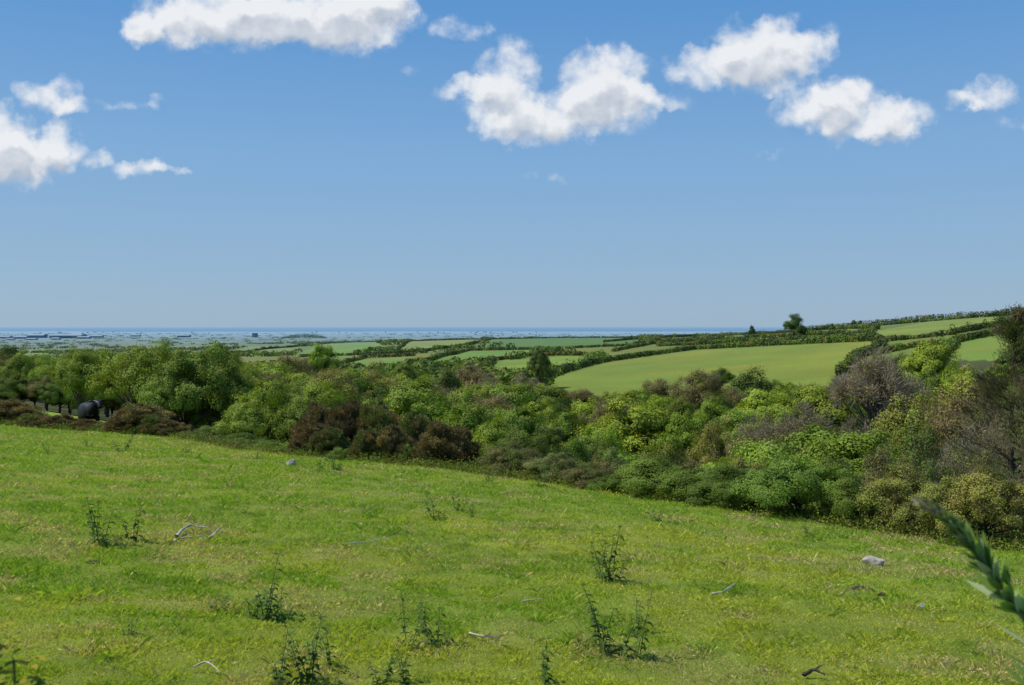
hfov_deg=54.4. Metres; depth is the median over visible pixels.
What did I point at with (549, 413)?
broadleaf tree
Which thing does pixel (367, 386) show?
broadleaf tree
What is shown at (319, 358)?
broadleaf tree
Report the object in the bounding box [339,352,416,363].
hedgerow
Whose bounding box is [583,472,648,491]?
shrub
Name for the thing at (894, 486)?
shrub
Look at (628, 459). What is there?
hawthorn tree
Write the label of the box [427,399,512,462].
hawthorn tree
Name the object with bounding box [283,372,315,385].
broadleaf tree
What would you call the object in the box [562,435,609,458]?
broadleaf tree
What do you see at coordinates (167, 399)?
hawthorn tree
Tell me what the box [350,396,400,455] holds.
bush
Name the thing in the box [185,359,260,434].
hawthorn tree
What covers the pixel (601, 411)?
oak tree
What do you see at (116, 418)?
gorse bush
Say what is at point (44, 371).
hawthorn tree
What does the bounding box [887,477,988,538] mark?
shrub
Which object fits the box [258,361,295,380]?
broadleaf tree
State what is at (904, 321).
hedgerow
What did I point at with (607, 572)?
nettle plant
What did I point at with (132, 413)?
gorse bush
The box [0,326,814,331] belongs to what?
sea
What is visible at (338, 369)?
willow tree
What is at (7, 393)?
shrub
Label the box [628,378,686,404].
oak tree
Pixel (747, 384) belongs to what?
broadleaf tree
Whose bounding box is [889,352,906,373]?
broadleaf tree
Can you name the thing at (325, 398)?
broadleaf tree
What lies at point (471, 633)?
fallen branch
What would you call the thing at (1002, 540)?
undergrowth
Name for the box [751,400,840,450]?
bare tree
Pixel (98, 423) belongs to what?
shrub
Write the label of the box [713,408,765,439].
broadleaf tree
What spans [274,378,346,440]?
broadleaf tree
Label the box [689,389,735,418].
broadleaf tree
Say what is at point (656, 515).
nettle plant
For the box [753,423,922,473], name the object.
broadleaf tree
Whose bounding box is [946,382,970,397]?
broadleaf tree
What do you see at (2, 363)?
willow tree
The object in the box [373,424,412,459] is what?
gorse bush
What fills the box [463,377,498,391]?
bare tree
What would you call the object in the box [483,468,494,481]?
nettle plant
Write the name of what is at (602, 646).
nettle plant
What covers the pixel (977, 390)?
tree
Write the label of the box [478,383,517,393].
broadleaf tree
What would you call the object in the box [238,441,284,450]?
shrub
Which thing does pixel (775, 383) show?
broadleaf tree
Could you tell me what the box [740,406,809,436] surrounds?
broadleaf tree
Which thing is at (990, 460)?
shrub
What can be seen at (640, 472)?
shrub
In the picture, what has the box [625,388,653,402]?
broadleaf tree
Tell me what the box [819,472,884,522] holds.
shrub
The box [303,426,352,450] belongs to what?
gorse bush
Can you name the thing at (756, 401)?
broadleaf tree
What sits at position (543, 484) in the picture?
nettle plant
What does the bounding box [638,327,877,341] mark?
hedgerow
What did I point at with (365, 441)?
gorse bush
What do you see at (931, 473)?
shrub
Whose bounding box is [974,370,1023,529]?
conifer tree
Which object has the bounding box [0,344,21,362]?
broadleaf tree
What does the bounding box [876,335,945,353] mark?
hedgerow
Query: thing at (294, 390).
broadleaf tree
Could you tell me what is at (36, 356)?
broadleaf tree
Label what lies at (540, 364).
broadleaf tree
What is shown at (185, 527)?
fallen branch
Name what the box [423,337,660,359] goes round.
hedgerow
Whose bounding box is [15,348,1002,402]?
woodland
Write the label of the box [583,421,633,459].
broadleaf tree
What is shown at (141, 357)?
hawthorn tree
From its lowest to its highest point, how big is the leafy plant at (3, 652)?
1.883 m
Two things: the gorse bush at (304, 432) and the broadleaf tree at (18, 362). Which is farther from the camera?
the broadleaf tree at (18, 362)
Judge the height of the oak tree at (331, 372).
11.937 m
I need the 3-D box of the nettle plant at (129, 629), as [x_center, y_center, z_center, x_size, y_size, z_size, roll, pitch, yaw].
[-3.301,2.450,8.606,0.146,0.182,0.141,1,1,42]
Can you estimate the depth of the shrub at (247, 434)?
40.73 m
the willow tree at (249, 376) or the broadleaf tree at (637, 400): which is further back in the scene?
the broadleaf tree at (637, 400)
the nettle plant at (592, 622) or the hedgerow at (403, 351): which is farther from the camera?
the hedgerow at (403, 351)
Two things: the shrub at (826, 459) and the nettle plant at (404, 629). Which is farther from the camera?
the shrub at (826, 459)
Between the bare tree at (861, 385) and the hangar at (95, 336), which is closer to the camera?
the bare tree at (861, 385)
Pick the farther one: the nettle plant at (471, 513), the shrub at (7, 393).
the shrub at (7, 393)
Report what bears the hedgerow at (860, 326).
on the ground at (804, 363)
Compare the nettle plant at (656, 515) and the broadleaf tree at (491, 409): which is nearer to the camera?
the nettle plant at (656, 515)
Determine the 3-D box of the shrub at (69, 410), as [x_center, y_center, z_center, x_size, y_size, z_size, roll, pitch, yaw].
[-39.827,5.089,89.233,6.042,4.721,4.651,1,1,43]
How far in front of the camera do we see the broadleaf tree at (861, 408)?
129.73 m
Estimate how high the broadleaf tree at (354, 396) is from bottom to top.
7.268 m
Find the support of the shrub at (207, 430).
on the ground at (804, 363)
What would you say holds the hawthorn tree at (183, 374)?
on the ground at (804, 363)
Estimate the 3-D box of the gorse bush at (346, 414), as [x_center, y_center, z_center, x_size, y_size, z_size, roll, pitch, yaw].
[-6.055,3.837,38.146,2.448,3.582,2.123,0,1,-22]
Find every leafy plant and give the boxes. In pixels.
[0,597,20,684]
[0,643,51,684]
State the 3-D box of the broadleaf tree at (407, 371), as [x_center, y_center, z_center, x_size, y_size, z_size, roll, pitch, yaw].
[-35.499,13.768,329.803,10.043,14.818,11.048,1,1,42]
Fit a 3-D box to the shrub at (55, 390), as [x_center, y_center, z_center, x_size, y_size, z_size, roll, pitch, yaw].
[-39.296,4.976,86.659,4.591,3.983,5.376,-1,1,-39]
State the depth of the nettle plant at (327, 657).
8.05 m
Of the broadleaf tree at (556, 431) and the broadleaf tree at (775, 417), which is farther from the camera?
the broadleaf tree at (775, 417)
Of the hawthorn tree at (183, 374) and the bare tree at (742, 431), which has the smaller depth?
the hawthorn tree at (183, 374)
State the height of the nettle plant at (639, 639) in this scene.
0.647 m
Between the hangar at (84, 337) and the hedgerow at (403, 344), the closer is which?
the hedgerow at (403, 344)
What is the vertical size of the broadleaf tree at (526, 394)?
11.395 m
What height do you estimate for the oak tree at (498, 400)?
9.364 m
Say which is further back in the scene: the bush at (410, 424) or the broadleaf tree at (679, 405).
the broadleaf tree at (679, 405)
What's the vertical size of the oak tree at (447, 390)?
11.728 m
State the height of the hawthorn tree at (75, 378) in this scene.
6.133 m
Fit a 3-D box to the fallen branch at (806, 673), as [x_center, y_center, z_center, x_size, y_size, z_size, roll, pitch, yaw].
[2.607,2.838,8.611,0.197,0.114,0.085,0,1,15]
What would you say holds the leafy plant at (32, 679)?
on the ground at (804, 363)
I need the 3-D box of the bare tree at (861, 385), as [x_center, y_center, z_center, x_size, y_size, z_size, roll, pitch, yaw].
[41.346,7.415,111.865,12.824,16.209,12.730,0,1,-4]
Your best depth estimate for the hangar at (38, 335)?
5374.22 m
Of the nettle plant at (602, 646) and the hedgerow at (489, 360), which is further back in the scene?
the hedgerow at (489, 360)
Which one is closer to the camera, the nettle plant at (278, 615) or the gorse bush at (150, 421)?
the nettle plant at (278, 615)
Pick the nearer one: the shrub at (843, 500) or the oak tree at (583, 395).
the shrub at (843, 500)
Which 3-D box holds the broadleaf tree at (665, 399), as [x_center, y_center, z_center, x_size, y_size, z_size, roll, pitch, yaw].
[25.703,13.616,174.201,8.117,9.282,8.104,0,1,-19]
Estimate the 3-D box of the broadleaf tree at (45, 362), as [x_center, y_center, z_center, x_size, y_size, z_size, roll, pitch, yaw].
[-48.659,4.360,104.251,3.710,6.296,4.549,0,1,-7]
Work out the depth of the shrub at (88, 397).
83.93 m
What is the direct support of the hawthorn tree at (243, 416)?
on the ground at (804, 363)
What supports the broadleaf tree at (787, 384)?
on the ground at (804, 363)
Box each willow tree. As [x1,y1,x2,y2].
[0,351,9,376]
[212,360,268,421]
[302,368,373,402]
[317,365,342,375]
[360,367,402,393]
[685,414,737,467]
[865,386,945,443]
[916,375,1023,441]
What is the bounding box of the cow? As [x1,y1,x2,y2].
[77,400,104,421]
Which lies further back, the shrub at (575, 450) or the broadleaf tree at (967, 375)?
the broadleaf tree at (967, 375)
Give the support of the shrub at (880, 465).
on the ground at (804, 363)
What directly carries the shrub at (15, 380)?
on the ground at (804, 363)
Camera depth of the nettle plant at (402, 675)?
7.69 m
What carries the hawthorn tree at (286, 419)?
on the ground at (804, 363)
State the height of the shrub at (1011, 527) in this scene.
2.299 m
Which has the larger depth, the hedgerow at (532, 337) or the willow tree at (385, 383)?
the hedgerow at (532, 337)
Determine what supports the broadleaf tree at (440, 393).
on the ground at (804, 363)
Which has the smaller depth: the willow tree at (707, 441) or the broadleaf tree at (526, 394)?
the willow tree at (707, 441)
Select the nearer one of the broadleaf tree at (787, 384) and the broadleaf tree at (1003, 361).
the broadleaf tree at (787, 384)
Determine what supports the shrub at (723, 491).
on the ground at (804, 363)
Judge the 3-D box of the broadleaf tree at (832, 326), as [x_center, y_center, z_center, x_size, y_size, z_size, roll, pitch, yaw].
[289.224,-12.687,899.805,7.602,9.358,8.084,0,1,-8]
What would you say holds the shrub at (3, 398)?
on the ground at (804, 363)
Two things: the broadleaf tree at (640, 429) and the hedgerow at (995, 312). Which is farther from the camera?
the hedgerow at (995, 312)
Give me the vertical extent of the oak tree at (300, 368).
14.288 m
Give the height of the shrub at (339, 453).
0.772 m
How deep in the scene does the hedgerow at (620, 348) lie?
855.19 m
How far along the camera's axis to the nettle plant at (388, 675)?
7.82 m
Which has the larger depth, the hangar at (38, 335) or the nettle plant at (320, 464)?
the hangar at (38, 335)
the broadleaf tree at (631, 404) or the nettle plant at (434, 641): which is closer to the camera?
the nettle plant at (434, 641)
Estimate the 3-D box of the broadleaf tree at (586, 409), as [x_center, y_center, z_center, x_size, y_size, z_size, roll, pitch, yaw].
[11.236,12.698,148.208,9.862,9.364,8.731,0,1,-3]
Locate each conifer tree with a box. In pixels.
[940,304,1023,482]
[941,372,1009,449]
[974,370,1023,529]
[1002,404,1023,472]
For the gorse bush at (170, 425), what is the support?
on the ground at (804, 363)
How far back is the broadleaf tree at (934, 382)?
119.15 m
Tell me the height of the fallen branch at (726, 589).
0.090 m
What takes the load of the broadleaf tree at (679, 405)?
on the ground at (804, 363)
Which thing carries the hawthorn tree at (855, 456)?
on the ground at (804, 363)
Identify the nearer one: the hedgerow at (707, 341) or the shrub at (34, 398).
the shrub at (34, 398)
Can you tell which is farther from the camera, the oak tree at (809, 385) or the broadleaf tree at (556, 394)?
the broadleaf tree at (556, 394)
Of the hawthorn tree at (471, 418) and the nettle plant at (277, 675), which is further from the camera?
the hawthorn tree at (471, 418)
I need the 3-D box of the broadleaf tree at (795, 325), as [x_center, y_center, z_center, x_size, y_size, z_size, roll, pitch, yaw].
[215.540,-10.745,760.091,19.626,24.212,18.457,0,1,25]
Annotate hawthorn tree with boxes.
[36,347,94,412]
[49,347,114,406]
[85,336,179,417]
[121,346,254,427]
[122,375,201,421]
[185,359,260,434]
[211,395,278,438]
[227,374,313,441]
[255,397,329,443]
[361,394,377,457]
[381,374,483,461]
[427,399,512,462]
[461,416,529,474]
[602,446,650,487]
[697,430,814,470]
[713,451,778,502]
[796,428,925,479]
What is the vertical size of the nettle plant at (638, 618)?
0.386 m
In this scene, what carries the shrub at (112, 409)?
on the ground at (804, 363)
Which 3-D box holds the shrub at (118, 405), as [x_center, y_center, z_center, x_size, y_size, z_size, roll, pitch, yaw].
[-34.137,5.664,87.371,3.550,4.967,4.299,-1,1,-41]
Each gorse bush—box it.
[0,398,50,421]
[11,411,51,425]
[34,413,79,427]
[68,419,97,430]
[101,402,175,431]
[103,415,131,431]
[129,411,170,433]
[146,420,191,435]
[286,421,327,455]
[288,400,339,450]
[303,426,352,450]
[323,398,372,441]
[348,426,382,458]
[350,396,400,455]
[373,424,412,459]
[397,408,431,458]
[411,419,471,462]
[434,424,483,465]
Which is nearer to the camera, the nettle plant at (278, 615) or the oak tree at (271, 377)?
the nettle plant at (278, 615)
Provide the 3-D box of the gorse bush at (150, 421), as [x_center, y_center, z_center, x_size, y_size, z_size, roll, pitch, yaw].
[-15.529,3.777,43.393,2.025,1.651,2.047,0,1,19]
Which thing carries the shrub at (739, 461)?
on the ground at (804, 363)
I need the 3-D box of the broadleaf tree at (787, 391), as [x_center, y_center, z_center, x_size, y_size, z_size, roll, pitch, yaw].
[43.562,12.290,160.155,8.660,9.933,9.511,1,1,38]
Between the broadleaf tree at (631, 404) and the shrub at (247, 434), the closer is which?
the shrub at (247, 434)
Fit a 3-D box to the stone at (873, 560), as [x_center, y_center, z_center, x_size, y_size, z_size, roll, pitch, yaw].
[5.723,3.483,15.717,0.331,0.205,0.267,-1,1,-36]
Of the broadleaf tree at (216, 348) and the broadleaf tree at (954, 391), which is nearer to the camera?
the broadleaf tree at (954, 391)
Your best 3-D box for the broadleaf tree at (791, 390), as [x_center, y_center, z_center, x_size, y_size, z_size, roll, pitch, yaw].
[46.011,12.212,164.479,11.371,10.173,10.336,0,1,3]
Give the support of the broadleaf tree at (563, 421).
on the ground at (804, 363)
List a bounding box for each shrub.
[0,371,42,402]
[0,380,19,400]
[0,384,18,397]
[4,377,51,407]
[22,374,70,410]
[34,383,83,412]
[49,402,72,413]
[67,389,121,410]
[88,420,106,431]
[101,392,126,420]
[103,384,137,409]
[179,425,230,438]
[182,413,221,426]
[204,432,285,444]
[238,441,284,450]
[272,442,304,453]
[324,446,354,458]
[393,442,425,461]
[475,439,543,474]
[477,424,565,471]
[520,452,584,479]
[538,434,605,472]
[560,461,615,489]
[581,446,627,490]
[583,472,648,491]
[614,452,697,493]
[655,461,762,509]
[671,455,704,499]
[712,469,799,509]
[718,452,782,508]
[727,453,861,512]
[778,444,860,514]
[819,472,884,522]
[828,442,923,525]
[851,459,939,527]
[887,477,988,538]
[894,417,968,526]
[927,464,1023,539]
[940,442,1023,536]
[993,481,1023,533]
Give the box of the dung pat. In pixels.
[853,585,865,589]
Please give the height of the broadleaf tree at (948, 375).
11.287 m
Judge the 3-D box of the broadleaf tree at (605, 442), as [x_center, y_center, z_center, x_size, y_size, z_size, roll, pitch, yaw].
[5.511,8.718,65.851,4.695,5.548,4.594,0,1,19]
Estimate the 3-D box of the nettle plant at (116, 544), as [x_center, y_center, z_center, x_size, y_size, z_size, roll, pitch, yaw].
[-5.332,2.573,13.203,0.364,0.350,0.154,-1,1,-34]
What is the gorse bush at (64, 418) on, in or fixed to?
on the ground at (804, 363)
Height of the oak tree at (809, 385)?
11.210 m
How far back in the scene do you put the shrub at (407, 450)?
33.66 m
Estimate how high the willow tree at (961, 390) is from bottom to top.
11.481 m
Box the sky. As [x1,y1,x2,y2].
[0,0,1023,325]
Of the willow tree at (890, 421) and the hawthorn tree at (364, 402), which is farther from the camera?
the willow tree at (890, 421)
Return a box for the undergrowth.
[0,410,1023,552]
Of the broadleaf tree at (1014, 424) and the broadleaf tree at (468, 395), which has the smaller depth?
the broadleaf tree at (1014, 424)
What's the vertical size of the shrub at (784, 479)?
2.086 m
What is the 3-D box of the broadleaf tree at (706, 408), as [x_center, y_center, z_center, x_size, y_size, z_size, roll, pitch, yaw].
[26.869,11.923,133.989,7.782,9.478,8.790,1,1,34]
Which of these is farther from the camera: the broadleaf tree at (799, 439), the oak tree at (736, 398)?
the oak tree at (736, 398)
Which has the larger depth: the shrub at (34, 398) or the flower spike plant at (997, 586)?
the shrub at (34, 398)
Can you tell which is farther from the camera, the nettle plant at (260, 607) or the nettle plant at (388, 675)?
the nettle plant at (260, 607)
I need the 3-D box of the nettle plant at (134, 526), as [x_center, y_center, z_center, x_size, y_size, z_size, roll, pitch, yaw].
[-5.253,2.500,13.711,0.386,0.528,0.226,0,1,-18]
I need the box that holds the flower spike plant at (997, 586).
[911,496,1023,684]
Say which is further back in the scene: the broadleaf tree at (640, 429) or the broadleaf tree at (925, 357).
the broadleaf tree at (925, 357)
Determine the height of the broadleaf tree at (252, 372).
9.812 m
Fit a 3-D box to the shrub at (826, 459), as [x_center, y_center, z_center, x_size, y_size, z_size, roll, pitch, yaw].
[8.998,5.325,28.212,2.916,4.966,2.245,1,1,30]
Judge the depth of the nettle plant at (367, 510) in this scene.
18.29 m
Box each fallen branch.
[174,522,207,540]
[180,533,211,538]
[193,657,220,671]
[342,537,389,543]
[469,630,498,636]
[711,583,734,594]
[802,664,824,676]
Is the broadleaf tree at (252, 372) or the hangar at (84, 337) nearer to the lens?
the broadleaf tree at (252, 372)
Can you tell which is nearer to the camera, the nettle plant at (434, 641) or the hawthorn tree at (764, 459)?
the nettle plant at (434, 641)
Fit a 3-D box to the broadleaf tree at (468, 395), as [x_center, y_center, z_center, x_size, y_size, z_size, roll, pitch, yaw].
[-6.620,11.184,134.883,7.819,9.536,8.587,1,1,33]
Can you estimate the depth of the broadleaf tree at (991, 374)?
100.45 m
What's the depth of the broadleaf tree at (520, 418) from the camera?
83.50 m
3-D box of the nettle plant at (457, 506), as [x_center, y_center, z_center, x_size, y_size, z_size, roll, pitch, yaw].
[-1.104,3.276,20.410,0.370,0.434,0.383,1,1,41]
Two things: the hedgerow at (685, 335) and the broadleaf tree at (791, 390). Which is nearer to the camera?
the broadleaf tree at (791, 390)
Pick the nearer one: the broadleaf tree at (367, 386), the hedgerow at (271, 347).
the broadleaf tree at (367, 386)
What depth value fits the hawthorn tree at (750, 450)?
42.43 m
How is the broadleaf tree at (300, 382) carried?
on the ground at (804, 363)
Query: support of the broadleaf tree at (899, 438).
on the ground at (804, 363)
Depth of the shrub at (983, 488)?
19.32 m
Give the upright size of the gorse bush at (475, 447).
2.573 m
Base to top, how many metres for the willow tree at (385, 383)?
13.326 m
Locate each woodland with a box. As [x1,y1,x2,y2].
[0,331,755,385]
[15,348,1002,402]
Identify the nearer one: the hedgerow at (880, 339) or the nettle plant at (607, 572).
the nettle plant at (607, 572)
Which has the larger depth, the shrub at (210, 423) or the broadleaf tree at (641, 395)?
the broadleaf tree at (641, 395)
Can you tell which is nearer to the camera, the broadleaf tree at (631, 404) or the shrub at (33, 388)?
the shrub at (33, 388)
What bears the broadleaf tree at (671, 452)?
on the ground at (804, 363)
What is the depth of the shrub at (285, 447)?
36.42 m
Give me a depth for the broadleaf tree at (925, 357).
203.03 m
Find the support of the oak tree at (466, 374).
on the ground at (804, 363)
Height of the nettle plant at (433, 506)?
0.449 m
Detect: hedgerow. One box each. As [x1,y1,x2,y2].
[230,341,373,353]
[298,337,496,356]
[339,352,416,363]
[389,337,490,350]
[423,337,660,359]
[476,356,493,369]
[481,351,588,359]
[497,335,634,338]
[528,334,877,382]
[603,331,773,341]
[611,335,706,351]
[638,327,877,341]
[656,329,877,345]
[672,323,880,336]
[788,306,1017,331]
[834,334,888,375]
[869,311,1012,325]
[870,319,1001,342]
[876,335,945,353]
[938,328,1000,358]
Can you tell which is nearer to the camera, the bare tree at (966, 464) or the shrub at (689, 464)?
the shrub at (689, 464)
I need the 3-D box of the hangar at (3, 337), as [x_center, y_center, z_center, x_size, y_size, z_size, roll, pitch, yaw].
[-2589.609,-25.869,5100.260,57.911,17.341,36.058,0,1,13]
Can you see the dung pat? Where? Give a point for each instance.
(856, 587)
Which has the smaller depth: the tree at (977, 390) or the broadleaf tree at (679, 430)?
the tree at (977, 390)
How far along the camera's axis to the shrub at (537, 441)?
33.72 m
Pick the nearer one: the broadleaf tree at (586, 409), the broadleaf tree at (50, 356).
the broadleaf tree at (586, 409)
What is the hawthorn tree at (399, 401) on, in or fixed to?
on the ground at (804, 363)
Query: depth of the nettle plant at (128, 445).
32.31 m
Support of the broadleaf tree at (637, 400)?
on the ground at (804, 363)
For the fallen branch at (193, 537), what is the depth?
14.14 m
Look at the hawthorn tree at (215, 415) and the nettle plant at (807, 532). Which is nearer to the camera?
the nettle plant at (807, 532)
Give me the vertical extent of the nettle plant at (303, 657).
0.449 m
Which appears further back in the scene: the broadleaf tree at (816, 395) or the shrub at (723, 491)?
the broadleaf tree at (816, 395)
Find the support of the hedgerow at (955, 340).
on the ground at (804, 363)
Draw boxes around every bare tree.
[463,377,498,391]
[511,375,544,386]
[732,414,775,439]
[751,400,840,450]
[819,342,930,432]
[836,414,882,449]
[920,417,1023,484]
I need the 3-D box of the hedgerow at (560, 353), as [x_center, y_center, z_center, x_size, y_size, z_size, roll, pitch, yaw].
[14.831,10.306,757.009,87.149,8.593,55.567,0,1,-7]
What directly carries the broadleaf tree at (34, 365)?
on the ground at (804, 363)
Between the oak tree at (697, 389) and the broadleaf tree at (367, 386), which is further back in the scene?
the oak tree at (697, 389)
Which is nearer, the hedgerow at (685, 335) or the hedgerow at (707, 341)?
the hedgerow at (707, 341)
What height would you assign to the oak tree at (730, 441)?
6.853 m
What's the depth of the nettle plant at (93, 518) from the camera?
13.88 m
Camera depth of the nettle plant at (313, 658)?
7.63 m
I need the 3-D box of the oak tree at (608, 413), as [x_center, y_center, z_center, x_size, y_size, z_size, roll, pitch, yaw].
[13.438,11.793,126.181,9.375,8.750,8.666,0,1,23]
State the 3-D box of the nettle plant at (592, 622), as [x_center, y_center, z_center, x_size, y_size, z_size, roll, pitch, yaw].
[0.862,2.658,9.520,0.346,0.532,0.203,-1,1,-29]
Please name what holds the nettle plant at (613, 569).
on the ground at (804, 363)
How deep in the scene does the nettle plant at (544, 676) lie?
7.92 m
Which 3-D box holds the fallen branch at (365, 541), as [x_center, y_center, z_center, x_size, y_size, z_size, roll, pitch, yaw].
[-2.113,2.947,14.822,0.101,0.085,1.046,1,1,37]
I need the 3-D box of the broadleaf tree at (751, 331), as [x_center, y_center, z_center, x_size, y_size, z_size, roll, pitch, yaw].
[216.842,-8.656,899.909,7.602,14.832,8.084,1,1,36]
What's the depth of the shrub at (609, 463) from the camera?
32.80 m
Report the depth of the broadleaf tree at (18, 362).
107.09 m
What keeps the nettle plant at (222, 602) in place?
on the ground at (804, 363)
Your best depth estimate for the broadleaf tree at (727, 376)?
328.33 m
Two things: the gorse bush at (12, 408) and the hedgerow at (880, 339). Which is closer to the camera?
the gorse bush at (12, 408)
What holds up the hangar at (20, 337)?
on the ground at (804, 363)
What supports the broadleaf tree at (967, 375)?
on the ground at (804, 363)
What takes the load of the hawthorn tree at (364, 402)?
on the ground at (804, 363)
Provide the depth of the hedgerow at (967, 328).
553.12 m
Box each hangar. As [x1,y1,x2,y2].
[0,336,12,338]
[13,336,29,338]
[26,334,47,337]
[48,334,87,337]
[77,336,91,338]
[89,335,103,337]
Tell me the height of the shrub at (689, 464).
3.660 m
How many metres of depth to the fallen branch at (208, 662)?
7.66 m
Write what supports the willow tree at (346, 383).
on the ground at (804, 363)
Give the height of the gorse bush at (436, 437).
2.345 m
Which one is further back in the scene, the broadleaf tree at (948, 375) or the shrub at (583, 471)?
the broadleaf tree at (948, 375)
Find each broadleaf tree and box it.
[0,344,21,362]
[0,351,36,402]
[23,353,47,363]
[26,354,47,400]
[28,354,57,408]
[38,351,62,360]
[92,346,118,416]
[196,340,246,419]
[240,365,269,388]
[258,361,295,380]
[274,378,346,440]
[279,384,304,410]
[279,392,337,442]
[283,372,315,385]
[290,374,315,396]
[298,368,390,401]
[306,343,340,375]
[320,387,361,404]
[392,362,417,380]
[393,381,452,403]
[432,367,462,395]
[444,390,479,406]
[452,381,503,403]
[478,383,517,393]
[483,403,511,418]
[489,382,556,411]
[494,402,561,441]
[524,399,560,427]
[526,349,555,382]
[529,424,566,447]
[531,383,575,410]
[539,397,582,429]
[547,410,590,444]
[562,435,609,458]
[570,391,699,457]
[570,397,602,428]
[580,434,614,451]
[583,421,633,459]
[608,389,645,406]
[624,398,668,419]
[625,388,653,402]
[634,440,693,469]
[646,395,675,409]
[648,412,711,459]
[661,395,696,417]
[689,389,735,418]
[691,397,729,431]
[705,367,736,387]
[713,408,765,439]
[715,365,779,396]
[729,388,794,417]
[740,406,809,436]
[748,325,755,334]
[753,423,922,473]
[766,384,866,436]
[768,386,800,393]
[769,389,793,401]
[770,379,792,387]
[772,381,799,392]
[783,313,806,336]
[828,323,834,329]
[836,396,867,425]
[873,370,947,415]
[885,419,945,473]
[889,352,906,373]
[897,340,961,377]
[906,375,950,413]
[937,368,981,385]
[943,367,979,390]
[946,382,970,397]
[967,366,1022,400]
[992,352,1023,375]
[998,408,1023,448]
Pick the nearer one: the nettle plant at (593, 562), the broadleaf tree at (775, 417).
the nettle plant at (593, 562)
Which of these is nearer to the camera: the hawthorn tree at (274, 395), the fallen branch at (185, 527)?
the fallen branch at (185, 527)
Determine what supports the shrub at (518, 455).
on the ground at (804, 363)
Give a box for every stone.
[286,459,295,465]
[862,556,884,566]
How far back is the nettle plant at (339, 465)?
29.21 m
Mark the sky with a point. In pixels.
(163, 162)
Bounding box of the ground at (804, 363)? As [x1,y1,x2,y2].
[0,315,1023,684]
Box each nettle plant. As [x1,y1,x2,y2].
[81,498,103,533]
[82,497,117,545]
[96,525,122,547]
[111,429,134,451]
[117,504,144,540]
[119,615,140,635]
[208,592,229,613]
[244,597,262,618]
[250,553,283,619]
[261,587,296,621]
[267,625,293,683]
[284,616,328,683]
[287,631,315,682]
[309,456,327,470]
[314,625,337,670]
[330,457,341,469]
[360,504,371,517]
[367,637,400,684]
[393,653,412,684]
[397,588,423,650]
[415,597,430,634]
[417,605,453,648]
[421,498,448,519]
[448,493,468,510]
[468,502,475,516]
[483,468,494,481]
[533,470,548,486]
[535,637,554,684]
[580,583,641,655]
[584,594,617,645]
[587,536,609,577]
[588,525,623,582]
[596,533,629,580]
[632,594,644,631]
[634,587,656,659]
[650,509,663,520]
[804,525,815,536]
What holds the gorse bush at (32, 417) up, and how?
on the ground at (804, 363)
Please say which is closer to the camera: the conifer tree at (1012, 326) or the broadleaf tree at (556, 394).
the conifer tree at (1012, 326)
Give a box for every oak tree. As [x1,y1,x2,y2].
[258,369,292,386]
[265,353,316,376]
[308,369,338,379]
[415,378,458,395]
[442,363,501,386]
[460,392,520,412]
[557,388,606,404]
[577,399,615,423]
[587,403,636,426]
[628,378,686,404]
[663,368,742,411]
[705,429,762,466]
[720,386,747,409]
[789,382,827,400]
[914,392,1004,455]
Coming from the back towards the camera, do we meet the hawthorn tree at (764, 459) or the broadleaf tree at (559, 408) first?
the broadleaf tree at (559, 408)
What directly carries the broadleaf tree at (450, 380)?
on the ground at (804, 363)
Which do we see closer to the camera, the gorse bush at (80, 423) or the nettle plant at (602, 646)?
the nettle plant at (602, 646)
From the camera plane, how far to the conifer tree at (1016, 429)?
44.48 m
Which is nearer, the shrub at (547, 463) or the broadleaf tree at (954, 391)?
the shrub at (547, 463)
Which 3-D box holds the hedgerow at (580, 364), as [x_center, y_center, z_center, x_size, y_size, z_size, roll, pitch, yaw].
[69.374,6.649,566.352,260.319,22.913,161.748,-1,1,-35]
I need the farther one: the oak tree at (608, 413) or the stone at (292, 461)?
the oak tree at (608, 413)
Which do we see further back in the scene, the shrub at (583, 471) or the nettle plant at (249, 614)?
the shrub at (583, 471)
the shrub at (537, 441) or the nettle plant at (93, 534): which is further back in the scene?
the shrub at (537, 441)
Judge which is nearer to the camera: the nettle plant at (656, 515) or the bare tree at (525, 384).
the nettle plant at (656, 515)
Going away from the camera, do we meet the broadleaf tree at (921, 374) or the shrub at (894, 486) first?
the shrub at (894, 486)
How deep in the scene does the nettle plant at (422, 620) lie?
9.56 m
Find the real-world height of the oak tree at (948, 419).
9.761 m
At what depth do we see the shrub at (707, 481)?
25.09 m

